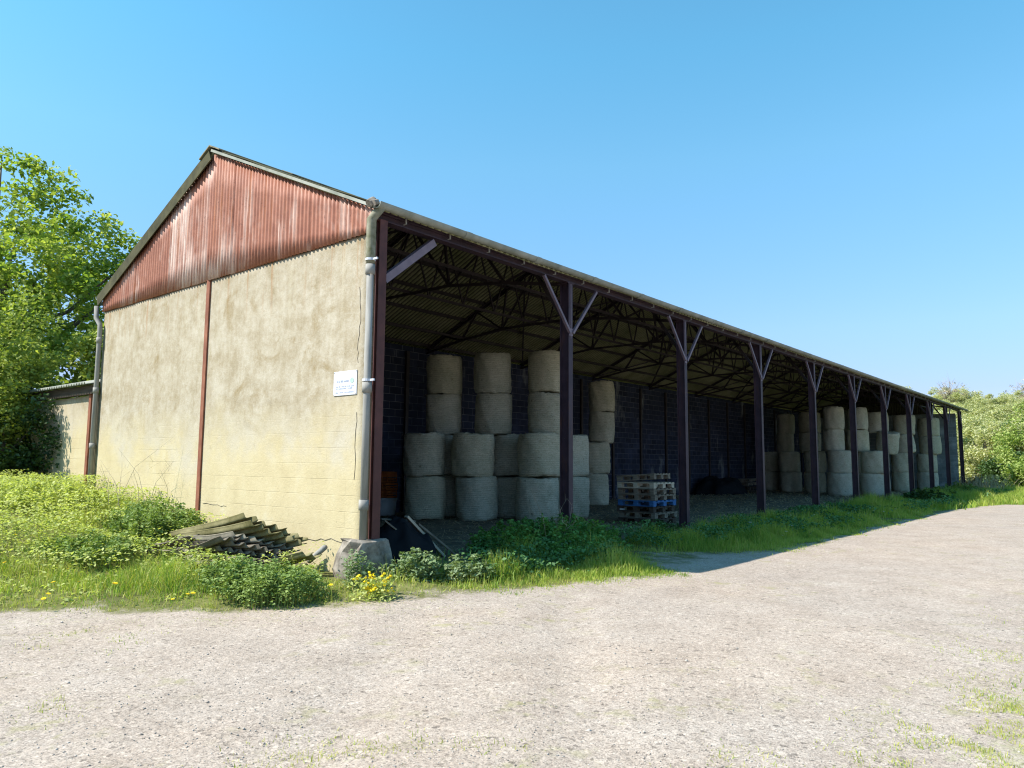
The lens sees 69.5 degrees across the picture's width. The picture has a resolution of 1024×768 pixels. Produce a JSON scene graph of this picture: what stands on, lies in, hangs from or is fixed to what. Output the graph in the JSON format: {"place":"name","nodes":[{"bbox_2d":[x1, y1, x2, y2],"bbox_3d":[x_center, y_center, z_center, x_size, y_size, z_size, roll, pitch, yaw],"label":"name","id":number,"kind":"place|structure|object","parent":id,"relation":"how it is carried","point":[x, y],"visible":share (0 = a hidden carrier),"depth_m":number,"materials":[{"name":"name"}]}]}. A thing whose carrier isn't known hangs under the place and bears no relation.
{"place":"outdoors","nodes":[
{"label":"outdoors","id":0,"kind":"place"},
{"bbox_2d":[0,480,1023,767],"bbox_3d":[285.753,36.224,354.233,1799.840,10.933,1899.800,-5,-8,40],"label":"ground","id":1,"kind":"structure","parent":0,"point":[710,598],"depth_m":5.83,"materials":[{"name":"gravel"}]},
{"bbox_2d":[0,383,61,476],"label":"ivy bush","id":2,"kind":"object","parent":1,"relation":"on","point":[8,461],"visible":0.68,"depth_m":17.37,"materials":[{"name":"green plant"}]},
{"bbox_2d":[0,283,69,474],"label":"hawthorn bush","id":3,"kind":"object","parent":1,"relation":"on","point":[26,370],"visible":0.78,"depth_m":18.25,"materials":[{"name":"green plant"}]},
{"bbox_2d":[0,476,106,513],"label":"weed clump","id":4,"kind":"object","parent":1,"relation":"on","point":[34,484],"visible":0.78,"depth_m":13.06,"materials":[{"name":"green plant"}]},
{"bbox_2d":[26,379,99,483],"bbox_3d":[-9.238,1.360,19.164,4.330,4.639,5.105,-5,-8,40],"label":"lean to shed","id":5,"kind":"object","parent":1,"relation":"on","point":[74,415],"visible":0.24,"depth_m":16.95,"materials":[{"name":"paint"}]},
{"bbox_2d":[24,314,104,400],"bbox_3d":[-12.646,0.540,23.583,6.021,5.985,5.896,-5,-8,40],"label":"ivy clad tree","id":6,"kind":"object","parent":1,"relation":"on","point":[85,347],"visible":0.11,"depth_m":22.52,"materials":[{"name":"green plant"}]},
{"bbox_2d":[0,146,141,397],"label":"sycamore tree","id":7,"kind":"object","parent":1,"relation":"on","point":[60,281],"visible":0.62,"depth_m":24.46,"materials":[{"name":"green plant"}]},
{"bbox_2d":[39,529,155,570],"bbox_3d":[-5.885,2.307,10.435,1.724,0.513,1.371,-5,-8,40],"label":"bramble bush","id":8,"kind":"object","parent":1,"relation":"on","point":[66,545],"visible":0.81,"depth_m":10.08,"materials":[{"name":"green plant"}]},
{"bbox_2d":[102,507,184,549],"bbox_3d":[-5.836,2.279,11.675,1.366,0.667,1.105,-5,-8,40],"label":"bramble bush","id":9,"kind":"object","parent":1,"relation":"on","point":[117,524],"visible":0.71,"depth_m":11.56,"materials":[{"name":"green plant"}]},
{"bbox_2d":[97,496,207,541],"bbox_3d":[-6.008,2.230,12.337,2.312,0.713,1.483,-5,-8,40],"label":"bramble bush","id":10,"kind":"object","parent":1,"relation":"on","point":[184,517],"visible":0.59,"depth_m":12.17,"materials":[{"name":"green plant"}]},
{"bbox_2d":[0,469,380,607],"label":"ground cover","id":11,"kind":"object","parent":1,"relation":"on","point":[33,476],"visible":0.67,"depth_m":10.93,"materials":[{"name":"green plant"}]},
{"bbox_2d":[192,551,285,600],"bbox_3d":[-3.294,2.302,8.847,1.145,0.555,1.068,-5,-8,40],"label":"nettle clump","id":12,"kind":"object","parent":1,"relation":"on","point":[225,571],"visible":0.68,"depth_m":8.68,"materials":[{"name":"green plant"}]},
{"bbox_2d":[206,558,329,609],"bbox_3d":[-2.881,2.313,8.570,1.423,0.532,1.334,-5,-8,40],"label":"nettle clump","id":13,"kind":"object","parent":1,"relation":"on","point":[260,580],"visible":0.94,"depth_m":8.35,"materials":[{"name":"green plant"}]},
{"bbox_2d":[336,548,378,589],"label":"weed clump","id":14,"kind":"object","parent":1,"relation":"on","point":[351,571],"visible":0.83,"depth_m":9.10,"materials":[{"name":"green plant"}]},
{"bbox_2d":[346,571,406,602],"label":"ragwort","id":15,"kind":"object","parent":1,"relation":"on","point":[376,590],"visible":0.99,"depth_m":8.62,"materials":[{"name":"yellow plant"}]},
{"bbox_2d":[378,547,443,582],"bbox_3d":[-1.286,2.470,9.889,0.914,0.589,0.828,-5,-8,40],"label":"weed clump","id":16,"kind":"object","parent":1,"relation":"on","point":[423,570],"visible":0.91,"depth_m":9.72,"materials":[{"name":"green plant"}]},
{"bbox_2d":[439,553,497,582],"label":"weed clump","id":17,"kind":"object","parent":1,"relation":"on","point":[457,568],"visible":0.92,"depth_m":9.97,"materials":[{"name":"green plant"}]},
{"bbox_2d":[0,471,1023,767],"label":"grass","id":18,"kind":"structure","parent":1,"relation":"on","point":[172,579],"depth_m":10.41,"materials":[{"name":"plant"}]},
{"bbox_2d":[87,145,967,579],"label":"hay barn","id":19,"kind":"structure","parent":1,"relation":"on","point":[251,307],"depth_m":14.21,"materials":[{"name":"paint"}]},
{"bbox_2d":[333,370,356,395],"bbox_3d":[-2.389,-0.013,10.566,0.530,0.350,0.014,-5,-8,40],"label":"wall sign","id":20,"kind":"object","parent":19,"relation":"attached to","point":[345,382],"visible":1,"depth_m":10.56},
{"bbox_2d":[467,512,620,558],"bbox_3d":[0.644,2.708,13.057,2.280,0.852,3.498,-5,-8,40],"label":"nettle clump","id":21,"kind":"object","parent":1,"relation":"on","point":[553,532],"visible":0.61,"depth_m":12.53,"materials":[{"name":"green plant"}]},
{"bbox_2d":[538,534,632,566],"bbox_3d":[1.151,2.777,12.203,1.590,0.554,2.090,-5,-8,40],"label":"nettle clump","id":22,"kind":"object","parent":1,"relation":"on","point":[559,549],"visible":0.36,"depth_m":11.76,"materials":[{"name":"green plant"}]},
{"bbox_2d":[381,486,917,562],"bbox_3d":[9.638,4.855,30.670,9.295,0.325,46.337,-5,-8,40],"label":"loose hay","id":23,"kind":"object","parent":1,"relation":"on","point":[747,508],"visible":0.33,"depth_m":26.96,"materials":[{"name":"plant"}]},
{"bbox_2d":[444,488,1018,577],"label":"verge weeds","id":24,"kind":"object","parent":1,"relation":"on","point":[629,530],"visible":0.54,"depth_m":15.11,"materials":[{"name":"green plant"}]},
{"bbox_2d":[903,488,948,500],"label":"weed clump","id":25,"kind":"object","parent":1,"relation":"on","point":[921,495],"visible":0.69,"depth_m":32.64,"materials":[{"name":"green plant"}]},
{"bbox_2d":[934,392,985,424],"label":"hill tree","id":26,"kind":"object","parent":1,"relation":"on","point":[961,404],"visible":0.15,"depth_m":102.91,"materials":[{"name":"green plant"}]},
{"bbox_2d":[955,473,1023,489],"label":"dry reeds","id":27,"kind":"object","parent":1,"relation":"on","point":[980,483],"visible":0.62,"depth_m":45.05,"materials":[{"name":"plant"}]},
{"bbox_2d":[956,409,1023,485],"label":"hill tree","id":28,"kind":"object","parent":1,"relation":"on","point":[986,435],"visible":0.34,"depth_m":62.15,"materials":[{"name":"green plant"}]},
{"bbox_2d":[975,449,1023,488],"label":"hedge tree","id":29,"kind":"object","parent":1,"relation":"on","point":[991,469],"visible":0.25,"depth_m":54.91,"materials":[{"name":"green plant"}]},
{"bbox_2d":[988,402,1023,464],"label":"hedge tree","id":30,"kind":"object","parent":1,"relation":"on","point":[1005,438],"visible":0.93,"depth_m":51.69,"materials":[{"name":"green plant"}]},
{"bbox_2d":[995,456,1023,488],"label":"hedge tree","id":31,"kind":"object","parent":1,"relation":"on","point":[1015,473],"visible":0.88,"depth_m":47.61,"materials":[{"name":"green plant"}]},
{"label":"roofing sheet","id":32,"kind":"object","parent":1,"relation":"on","visible":0},
{"bbox_2d":[161,555,303,569],"bbox_3d":[-4.012,2.547,10.498,2.238,0.196,0.771,-4,-7,33],"label":"roofing sheet","id":33,"kind":"object","parent":32,"relation":"on","point":[206,561],"visible":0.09,"depth_m":10.20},
{"bbox_2d":[173,553,307,566],"bbox_3d":[-3.973,2.489,10.533,2.244,0.232,0.790,-4,-7,33],"label":"roofing sheet","id":34,"kind":"object","parent":33,"relation":"on","point":[224,556],"visible":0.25,"depth_m":10.18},
{"bbox_2d":[167,546,285,559],"bbox_3d":[-4.058,2.449,10.678,2.075,0.315,0.775,-4,-7,33],"label":"roofing sheet","id":35,"kind":"object","parent":34,"relation":"on","point":[219,549],"visible":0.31,"depth_m":10.35,"materials":[{"name":"concrete"}]},
{"bbox_2d":[186,536,239,551],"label":"roofing sheet","id":36,"kind":"object","parent":35,"relation":"on","point":[218,541],"visible":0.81,"depth_m":10.22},
{"bbox_2d":[166,540,292,554],"bbox_3d":[-4.012,2.385,10.655,2.243,0.369,0.704,-3,-7,32],"label":"roofing sheet","id":37,"kind":"object","parent":35,"relation":"on","point":[255,548],"visible":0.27,"depth_m":10.29,"materials":[{"name":"concrete"}]},
{"bbox_2d":[176,531,300,552],"bbox_3d":[-3.979,2.305,10.667,1.904,0.429,0.664,-3,-7,31],"label":"roofing sheet","id":38,"kind":"object","parent":37,"relation":"on","point":[250,540],"visible":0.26,"depth_m":10.41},
{"bbox_2d":[178,520,306,546],"bbox_3d":[-3.933,2.250,10.704,2.045,0.624,0.598,-3,-7,29],"label":"roofing sheet","id":39,"kind":"object","parent":38,"relation":"on","point":[249,528],"visible":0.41,"depth_m":10.41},
{"bbox_2d":[170,513,307,541],"bbox_3d":[-4.008,2.201,10.745,2.300,0.710,0.529,-3,-7,28],"label":"roofing sheet","id":40,"kind":"object","parent":39,"relation":"on","point":[240,518],"visible":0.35,"depth_m":10.48,"materials":[{"name":"concrete"}]},
{"bbox_2d":[262,551,321,569],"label":"roofing sheet","id":41,"kind":"object","parent":32,"relation":"on","point":[297,556],"visible":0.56,"depth_m":10.00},
{"bbox_2d":[0,0,1023,443],"label":"sky","id":42,"kind":"structure","parent":0,"point":[841,182],"materials":[{"name":"blue"}]},
{"bbox_2d":[380,487,907,577],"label":"barn floor","id":43,"kind":"structure","parent":0,"point":[439,525],"depth_m":21.38,"materials":[{"name":"concrete"}]},
{"bbox_2d":[380,498,397,515],"bbox_3d":[-3.624,3.483,21.000,0.720,0.490,0.720,-5,-8,40],"label":"tub","id":44,"kind":"object","parent":43,"relation":"on","point":[388,506],"visible":0.59,"depth_m":20.72,"materials":[{"name":"white plastic"}]},
{"bbox_2d":[380,516,436,563],"bbox_3d":[-1.801,2.432,11.476,1.612,0.758,1.006,5,-7,-35],"label":"plastic sheet","id":45,"kind":"object","parent":43,"relation":"on","point":[405,536],"visible":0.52,"depth_m":11.21,"materials":[{"name":"plastic"}]},
{"bbox_2d":[402,475,448,519],"bbox_3d":[-2.317,3.082,19.870,1.408,1.264,1.434,-1,-7,20],"label":"round bale","id":46,"kind":"object","parent":43,"relation":"on","point":[424,497],"visible":0.9,"depth_m":19.39,"materials":[{"name":"plastic"}]},
{"bbox_2d":[401,432,446,476],"bbox_3d":[-2.376,1.909,19.957,1.383,1.267,1.449,-1,-6,5],"label":"round bale","id":47,"kind":"object","parent":46,"relation":"on","point":[424,454],"visible":1,"depth_m":19.48,"materials":[{"name":"plant"}]},
{"bbox_2d":[441,475,455,516],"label":"round bale","id":48,"kind":"object","parent":43,"relation":"on","point":[450,498],"visible":0.19,"depth_m":20.45,"materials":[{"name":"plastic"}]},
{"bbox_2d":[444,434,452,474],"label":"round bale","id":49,"kind":"object","parent":48,"relation":"on","point":[449,438],"visible":0.16,"depth_m":20.57,"materials":[{"name":"plant"}]},
{"bbox_2d":[425,393,461,434],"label":"round bale","id":50,"kind":"object","parent":49,"relation":"on","point":[443,413],"visible":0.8,"depth_m":20.76,"materials":[{"name":"plant"}]},
{"bbox_2d":[426,354,463,394],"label":"round bale","id":51,"kind":"object","parent":50,"relation":"on","point":[444,373],"visible":0.93,"depth_m":20.96,"materials":[{"name":"plant"}]},
{"bbox_2d":[453,476,499,520],"bbox_3d":[-0.944,3.065,19.652,1.408,1.271,1.434,1,-6,-14],"label":"round bale","id":52,"kind":"object","parent":43,"relation":"on","point":[476,498],"visible":0.91,"depth_m":19.16,"materials":[{"name":"plastic"}]},
{"bbox_2d":[451,432,494,476],"bbox_3d":[-1.032,1.894,19.743,1.449,1.270,1.383,2,-5,-19],"label":"round bale","id":53,"kind":"object","parent":52,"relation":"on","point":[472,454],"visible":0.99,"depth_m":19.28,"materials":[{"name":"plant"}]},
{"bbox_2d":[497,476,518,518],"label":"round bale","id":54,"kind":"object","parent":43,"relation":"on","point":[506,494],"visible":0.34,"depth_m":20.20,"materials":[{"name":"plastic"}]},
{"bbox_2d":[493,433,519,476],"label":"round bale","id":55,"kind":"object","parent":54,"relation":"on","point":[505,456],"visible":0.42,"depth_m":20.32,"materials":[{"name":"plant"}]},
{"bbox_2d":[473,392,511,434],"bbox_3d":[-0.497,0.865,20.841,1.293,1.285,1.290,-5,-9,39],"label":"round bale","id":56,"kind":"object","parent":55,"relation":"on","point":[493,414],"visible":0.93,"depth_m":20.41,"materials":[{"name":"plant"}]},
{"bbox_2d":[473,352,511,393],"bbox_3d":[-0.531,-0.255,20.946,1.291,1.279,1.267,-3,-7,27],"label":"round bale","id":57,"kind":"object","parent":56,"relation":"on","point":[492,372],"visible":0.91,"depth_m":20.52,"materials":[{"name":"plant"}]},
{"bbox_2d":[514,477,558,521],"bbox_3d":[0.644,3.053,19.380,1.434,1.257,1.408,-2,-7,20],"label":"round bale","id":58,"kind":"object","parent":43,"relation":"on","point":[544,492],"visible":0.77,"depth_m":18.90,"materials":[{"name":"plastic"}]},
{"bbox_2d":[517,432,559,477],"bbox_3d":[0.733,1.888,19.564,1.449,1.270,1.383,-1,-7,9],"label":"round bale","id":59,"kind":"object","parent":58,"relation":"on","point":[538,453],"visible":0.89,"depth_m":19.07,"materials":[{"name":"plant"}]},
{"bbox_2d":[527,391,559,434],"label":"round bale","id":60,"kind":"object","parent":59,"relation":"on","point":[543,411],"visible":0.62,"depth_m":19.93,"materials":[{"name":"plant"}]},
{"bbox_2d":[528,349,559,392],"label":"round bale","id":61,"kind":"object","parent":60,"relation":"on","point":[543,370],"visible":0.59,"depth_m":20.09,"materials":[{"name":"plant"}]},
{"bbox_2d":[558,476,592,518],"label":"round bale","id":62,"kind":"object","parent":43,"relation":"on","point":[581,486],"visible":0.42,"depth_m":20.16,"materials":[{"name":"plastic"}]},
{"bbox_2d":[573,434,591,476],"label":"round bale","id":63,"kind":"object","parent":62,"relation":"on","point":[580,455],"visible":0.39,"depth_m":20.28,"materials":[{"name":"plant"}]},
{"bbox_2d":[587,473,610,505],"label":"round bale","id":64,"kind":"object","parent":43,"relation":"on","point":[599,491],"visible":0.66,"depth_m":26.46,"materials":[{"name":"plant"}]},
{"bbox_2d":[589,442,610,473],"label":"round bale","id":65,"kind":"object","parent":64,"relation":"on","point":[599,458],"visible":0.63,"depth_m":26.66,"materials":[{"name":"plant"}]},
{"bbox_2d":[589,411,614,442],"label":"round bale","id":66,"kind":"object","parent":65,"relation":"on","point":[601,426],"visible":0.88,"depth_m":27.35,"materials":[{"name":"plant"}]},
{"bbox_2d":[587,380,616,411],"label":"round bale","id":67,"kind":"object","parent":66,"relation":"on","point":[602,395],"visible":0.98,"depth_m":27.43,"materials":[{"name":"plant"}]},
{"bbox_2d":[618,515,675,523],"bbox_3d":[3.476,3.495,19.001,1.040,0.144,1.150,-4,-8,38],"label":"pallet","id":68,"kind":"object","parent":43,"relation":"on","point":[637,520],"visible":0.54,"depth_m":18.77,"materials":[{"name":"brown wood"}]},
{"bbox_2d":[619,509,676,518],"bbox_3d":[3.513,3.346,19.012,1.040,0.144,1.148,-5,-8,41],"label":"pallet","id":69,"kind":"object","parent":68,"relation":"on","point":[656,515],"visible":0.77,"depth_m":18.71,"materials":[{"name":"brown wood"}]},
{"bbox_2d":[617,504,674,512],"bbox_3d":[3.455,3.200,19.051,1.040,0.144,1.148,-4,-8,39],"label":"pallet","id":70,"kind":"object","parent":69,"relation":"on","point":[646,509],"visible":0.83,"depth_m":18.76,"materials":[{"name":"brown wood"}]},
{"bbox_2d":[618,499,675,506],"bbox_3d":[3.482,3.047,19.019,1.040,0.144,1.148,-5,-8,41],"label":"pallet","id":71,"kind":"object","parent":70,"relation":"on","point":[646,503],"visible":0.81,"depth_m":18.70,"materials":[{"name":"blue wood"}]},
{"bbox_2d":[618,493,675,500],"bbox_3d":[3.494,2.902,19.065,1.040,0.144,1.148,-4,-8,39],"label":"pallet","id":72,"kind":"object","parent":71,"relation":"on","point":[648,497],"visible":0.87,"depth_m":18.77,"materials":[{"name":"brown wood"}]},
{"bbox_2d":[618,488,675,494],"bbox_3d":[3.494,2.756,19.094,1.040,0.144,1.148,-5,-8,41],"label":"pallet","id":73,"kind":"object","parent":72,"relation":"on","point":[649,491],"visible":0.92,"depth_m":18.77,"materials":[{"name":"brown wood"}]},
{"bbox_2d":[617,481,673,488],"bbox_3d":[3.467,2.607,19.108,1.040,0.144,1.148,-4,-8,38],"label":"pallet","id":74,"kind":"object","parent":73,"relation":"on","point":[642,484],"visible":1,"depth_m":18.84,"materials":[{"name":"brown wood"}]},
{"bbox_2d":[616,473,669,480],"bbox_3d":[3.408,2.412,19.112,1.040,0.144,1.025,-9,-10,34],"label":"pallet","id":75,"kind":"object","parent":74,"relation":"on","point":[652,476],"visible":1,"depth_m":18.88,"materials":[{"name":"brown wood"}]},
{"bbox_2d":[694,476,746,495],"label":"plastic sheet","id":76,"kind":"object","parent":43,"relation":"on","point":[714,485],"visible":0.91,"depth_m":36.65,"materials":[{"name":"plastic"}]},
{"bbox_2d":[765,471,778,490],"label":"round bale","id":77,"kind":"object","parent":43,"relation":"on","point":[771,480],"visible":0.57,"depth_m":43.02,"materials":[{"name":"plant"}]},
{"bbox_2d":[764,452,778,471],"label":"round bale","id":78,"kind":"object","parent":77,"relation":"on","point":[771,461],"visible":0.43,"depth_m":43.11,"materials":[{"name":"plant"}]},
{"bbox_2d":[779,471,801,491],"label":"round bale","id":79,"kind":"object","parent":43,"relation":"on","point":[790,481],"visible":0.84,"depth_m":41.05,"materials":[{"name":"plant"}]},
{"bbox_2d":[778,451,800,471],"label":"round bale","id":80,"kind":"object","parent":79,"relation":"on","point":[789,461],"visible":0.97,"depth_m":41.17,"materials":[{"name":"plant"}]},
{"bbox_2d":[804,472,825,492],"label":"round bale","id":81,"kind":"object","parent":43,"relation":"on","point":[808,486],"visible":0.65,"depth_m":39.80,"materials":[{"name":"plant"}]},
{"bbox_2d":[803,451,826,472],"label":"round bale","id":82,"kind":"object","parent":81,"relation":"on","point":[822,463],"visible":0.75,"depth_m":39.87,"materials":[{"name":"plant"}]},
{"bbox_2d":[799,432,821,452],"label":"round bale","id":83,"kind":"object","parent":82,"relation":"on","point":[804,441],"visible":0.61,"depth_m":41.20,"materials":[{"name":"plant"}]},
{"bbox_2d":[798,412,820,432],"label":"round bale","id":84,"kind":"object","parent":83,"relation":"on","point":[803,418],"visible":0.71,"depth_m":41.33,"materials":[{"name":"plant"}]},
{"bbox_2d":[827,472,852,495],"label":"round bale","id":85,"kind":"object","parent":43,"relation":"on","point":[838,484],"visible":0.88,"depth_m":36.45,"materials":[{"name":"plant"}]},
{"bbox_2d":[827,450,851,472],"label":"round bale","id":86,"kind":"object","parent":85,"relation":"on","point":[839,461],"visible":0.9,"depth_m":36.65,"materials":[{"name":"plant"}]},
{"bbox_2d":[823,429,844,451],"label":"round bale","id":87,"kind":"object","parent":86,"relation":"on","point":[833,439],"visible":0.86,"depth_m":37.26,"materials":[{"name":"plant"}]},
{"bbox_2d":[823,406,844,429],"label":"round bale","id":88,"kind":"object","parent":87,"relation":"on","point":[833,417],"visible":0.96,"depth_m":37.32,"materials":[{"name":"plant"}]},
{"bbox_2d":[859,473,884,495],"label":"round bale","id":89,"kind":"object","parent":43,"relation":"on","point":[871,482],"visible":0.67,"depth_m":36.73,"materials":[{"name":"plant"}]},
{"bbox_2d":[860,451,883,473],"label":"round bale","id":90,"kind":"object","parent":89,"relation":"on","point":[871,462],"visible":0.81,"depth_m":36.79,"materials":[{"name":"plant"}]},
{"bbox_2d":[846,429,868,452],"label":"round bale","id":91,"kind":"object","parent":90,"relation":"on","point":[862,440],"visible":0.68,"depth_m":37.81,"materials":[{"name":"plant"}]},
{"bbox_2d":[847,407,867,429],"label":"round bale","id":92,"kind":"object","parent":91,"relation":"on","point":[862,418],"visible":0.71,"depth_m":37.97,"materials":[{"name":"plant"}]},
{"bbox_2d":[891,472,909,491],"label":"round bale","id":93,"kind":"object","parent":43,"relation":"on","point":[900,482],"visible":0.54,"depth_m":42.48,"materials":[{"name":"plant"}]},
{"bbox_2d":[890,453,908,473],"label":"round bale","id":94,"kind":"object","parent":93,"relation":"on","point":[899,462],"visible":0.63,"depth_m":42.59,"materials":[{"name":"plant"}]},
{"bbox_2d":[898,434,915,452],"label":"round bale","id":95,"kind":"object","parent":94,"relation":"on","point":[903,448],"visible":0.45,"depth_m":42.70,"materials":[{"name":"plant"}]},
{"bbox_2d":[893,414,915,434],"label":"round bale","id":96,"kind":"object","parent":95,"relation":"on","point":[899,423],"visible":0.69,"depth_m":42.88,"materials":[{"name":"plant"}]},
{"bbox_2d":[917,472,938,489],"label":"round bale","id":97,"kind":"object","parent":43,"relation":"on","point":[923,479],"visible":0.61,"depth_m":44.85,"materials":[{"name":"plant"}]},
{"bbox_2d":[915,453,937,472],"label":"round bale","id":98,"kind":"object","parent":97,"relation":"on","point":[922,460],"visible":0.81,"depth_m":44.96,"materials":[{"name":"plant"}]},
{"bbox_2d":[919,436,941,454],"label":"round bale","id":99,"kind":"object","parent":98,"relation":"on","point":[923,445],"visible":0.83,"depth_m":44.97,"materials":[{"name":"plant"}]},
{"bbox_2d":[917,417,940,436],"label":"round bale","id":100,"kind":"object","parent":99,"relation":"on","point":[921,426],"visible":0.81,"depth_m":45.13,"materials":[{"name":"plant"}]},
{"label":"round bale","id":101,"kind":"object","parent":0,"visible":0},
{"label":"round bale","id":102,"kind":"object","parent":101,"relation":"on","visible":0},
{"bbox_2d":[776,433,793,452],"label":"round bale","id":103,"kind":"object","parent":102,"relation":"on","point":[785,441],"visible":0.85,"depth_m":42.74,"materials":[{"name":"plant"}]},
{"bbox_2d":[777,414,794,433],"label":"round bale","id":104,"kind":"object","parent":103,"relation":"on","point":[785,423],"visible":0.93,"depth_m":42.86,"materials":[{"name":"plant"}]},
{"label":"round bale","id":105,"kind":"object","parent":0,"visible":0},
{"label":"round bale","id":106,"kind":"object","parent":105,"relation":"on","visible":0},
{"bbox_2d":[876,431,899,454],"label":"round bale","id":107,"kind":"object","parent":106,"relation":"on","point":[893,442],"visible":0.75,"depth_m":39.77,"materials":[{"name":"plant"}]},
{"bbox_2d":[867,411,888,432],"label":"round bale","id":108,"kind":"object","parent":107,"relation":"on","point":[874,422],"visible":0.55,"depth_m":40.62,"materials":[{"name":"plant"}]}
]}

